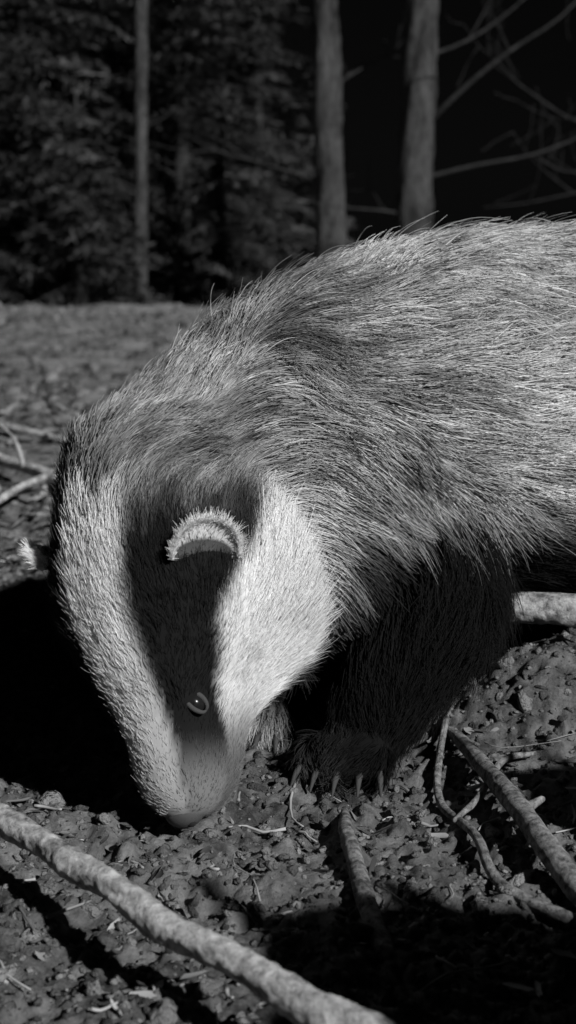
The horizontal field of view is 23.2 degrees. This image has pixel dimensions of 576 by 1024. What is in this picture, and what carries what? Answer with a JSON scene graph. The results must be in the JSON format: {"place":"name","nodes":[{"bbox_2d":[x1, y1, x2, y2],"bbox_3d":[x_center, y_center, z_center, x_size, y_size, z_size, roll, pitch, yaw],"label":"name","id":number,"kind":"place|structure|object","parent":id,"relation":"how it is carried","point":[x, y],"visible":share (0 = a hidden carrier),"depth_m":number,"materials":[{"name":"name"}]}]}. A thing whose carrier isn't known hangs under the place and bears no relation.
{"place":"outdoors","nodes":[
{"label":"outdoors","id":0,"kind":"place"},
{"bbox_2d":[0,293,575,1023],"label":"ground","id":1,"kind":"structure","parent":0,"point":[268,887],"depth_m":0.83,"materials":[{"name":"soil"}]},
{"bbox_2d":[0,425,56,503],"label":"fallen stick","id":2,"kind":"object","parent":1,"relation":"on","point":[40,473],"visible":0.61,"depth_m":2.18,"materials":[{"name":"grey wood"}]},
{"bbox_2d":[0,152,57,299],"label":"fir tree","id":3,"kind":"object","parent":1,"relation":"on","point":[6,259],"visible":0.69,"depth_m":8.62,"materials":[{"name":"grey plant"}]},
{"bbox_2d":[0,421,67,442],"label":"fallen stick","id":4,"kind":"object","parent":1,"relation":"on","point":[23,429],"visible":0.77,"depth_m":2.72,"materials":[{"name":"grey wood"}]},
{"bbox_2d":[0,90,166,306],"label":"fir tree","id":5,"kind":"object","parent":1,"relation":"on","point":[82,254],"visible":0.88,"depth_m":8.65,"materials":[{"name":"black plant"}]},
{"bbox_2d":[0,0,173,298],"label":"fir tree","id":6,"kind":"object","parent":1,"relation":"on","point":[38,76],"visible":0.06,"depth_m":11.11,"materials":[{"name":"grey plant"}]},
{"bbox_2d":[0,0,211,306],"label":"fir tree","id":7,"kind":"object","parent":1,"relation":"on","point":[20,46],"visible":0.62,"depth_m":9.14,"materials":[{"name":"black plant"}]},
{"bbox_2d":[31,0,244,303],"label":"bare tree","id":8,"kind":"object","parent":1,"relation":"on","point":[141,124],"visible":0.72,"depth_m":8.70,"materials":[{"name":"grey plant"}]},
{"bbox_2d":[0,0,305,303],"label":"fir tree","id":9,"kind":"object","parent":1,"relation":"on","point":[123,62],"visible":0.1,"depth_m":10.63,"materials":[{"name":"grey plant"}]},
{"bbox_2d":[18,0,315,304],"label":"fir tree","id":10,"kind":"object","parent":1,"relation":"on","point":[182,181],"visible":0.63,"depth_m":9.77,"materials":[{"name":"black plant"}]},
{"bbox_2d":[0,803,396,1023],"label":"fallen branch","id":11,"kind":"object","parent":1,"relation":"on","point":[293,998],"visible":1,"depth_m":0.63,"materials":[{"name":"grey wood"}]},
{"bbox_2d":[155,141,279,306],"bbox_3d":[-0.501,-1.848,9.458,0.771,1.277,0.880,6,11,30],"label":"fir tree","id":12,"kind":"object","parent":1,"relation":"on","point":[219,278],"visible":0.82,"depth_m":9.36,"materials":[{"name":"grey plant"}]},
{"bbox_2d":[113,0,403,260],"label":"bare tree","id":13,"kind":"object","parent":1,"relation":"on","point":[329,157],"visible":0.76,"depth_m":7.89,"materials":[{"name":"grey plant"}]},
{"bbox_2d":[156,0,366,298],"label":"fir tree","id":14,"kind":"object","parent":1,"relation":"on","point":[256,68],"visible":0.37,"depth_m":11.04,"materials":[{"name":"grey plant"}]},
{"bbox_2d":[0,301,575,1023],"bbox_3d":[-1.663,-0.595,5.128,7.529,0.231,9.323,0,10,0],"label":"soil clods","id":15,"kind":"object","parent":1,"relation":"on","point":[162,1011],"visible":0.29,"depth_m":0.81,"materials":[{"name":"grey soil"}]},
{"bbox_2d":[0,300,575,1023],"bbox_3d":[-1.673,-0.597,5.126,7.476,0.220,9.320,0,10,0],"label":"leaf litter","id":16,"kind":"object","parent":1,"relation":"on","point":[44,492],"visible":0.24,"depth_m":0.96,"materials":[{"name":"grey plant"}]},
{"bbox_2d":[0,311,575,1023],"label":"twig litter","id":17,"kind":"object","parent":1,"relation":"on","point":[226,991],"visible":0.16,"depth_m":0.80,"materials":[{"name":"grey wood"}]},
{"bbox_2d":[17,212,575,829],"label":"badger","id":18,"kind":"object","parent":1,"relation":"on","point":[287,496],"visible":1,"depth_m":0.91,"materials":[{"name":"fur"}]},
{"bbox_2d":[338,806,392,961],"bbox_3d":[0.039,0.199,0.788,0.013,0.016,0.207,-1,10,-4],"label":"fallen stick","id":19,"kind":"object","parent":1,"relation":"on","point":[367,905],"visible":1,"depth_m":0.74,"materials":[{"name":"grey wood"}]},
{"bbox_2d":[212,0,575,257],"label":"bare tree","id":20,"kind":"object","parent":1,"relation":"on","point":[414,203],"visible":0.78,"depth_m":7.68,"materials":[{"name":"grey plant"}]},
{"bbox_2d":[433,708,575,928],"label":"fallen branch","id":21,"kind":"object","parent":1,"relation":"on","point":[561,915],"visible":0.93,"depth_m":0.79,"materials":[{"name":"grey wood"}]},
{"bbox_2d":[440,725,575,906],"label":"fallen branch","id":22,"kind":"object","parent":1,"relation":"on","point":[556,859],"visible":0.97,"depth_m":0.81,"materials":[{"name":"grey wood"}]},
{"bbox_2d":[446,0,575,207],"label":"bare tree","id":23,"kind":"object","parent":1,"relation":"on","point":[544,102],"visible":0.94,"depth_m":8.38,"materials":[{"name":"grey plant"}]},
{"bbox_2d":[505,592,575,627],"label":"fallen branch","id":24,"kind":"object","parent":1,"relation":"on","point":[556,608],"visible":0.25,"depth_m":1.04,"materials":[{"name":"grey wood"}]},
{"bbox_2d":[4,0,575,294],"label":"sky","id":25,"kind":"structure","parent":0,"point":[479,116],"materials":[{"name":"black"}]},
{"bbox_2d":[452,751,536,822],"bbox_3d":[0.129,0.171,0.893,0.011,0.014,0.122,6,11,32],"label":"fallen stick","id":26,"kind":"object","parent":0,"point":[482,791],"visible":0.97,"depth_m":0.88,"materials":[{"name":"grey wood"}]}
]}

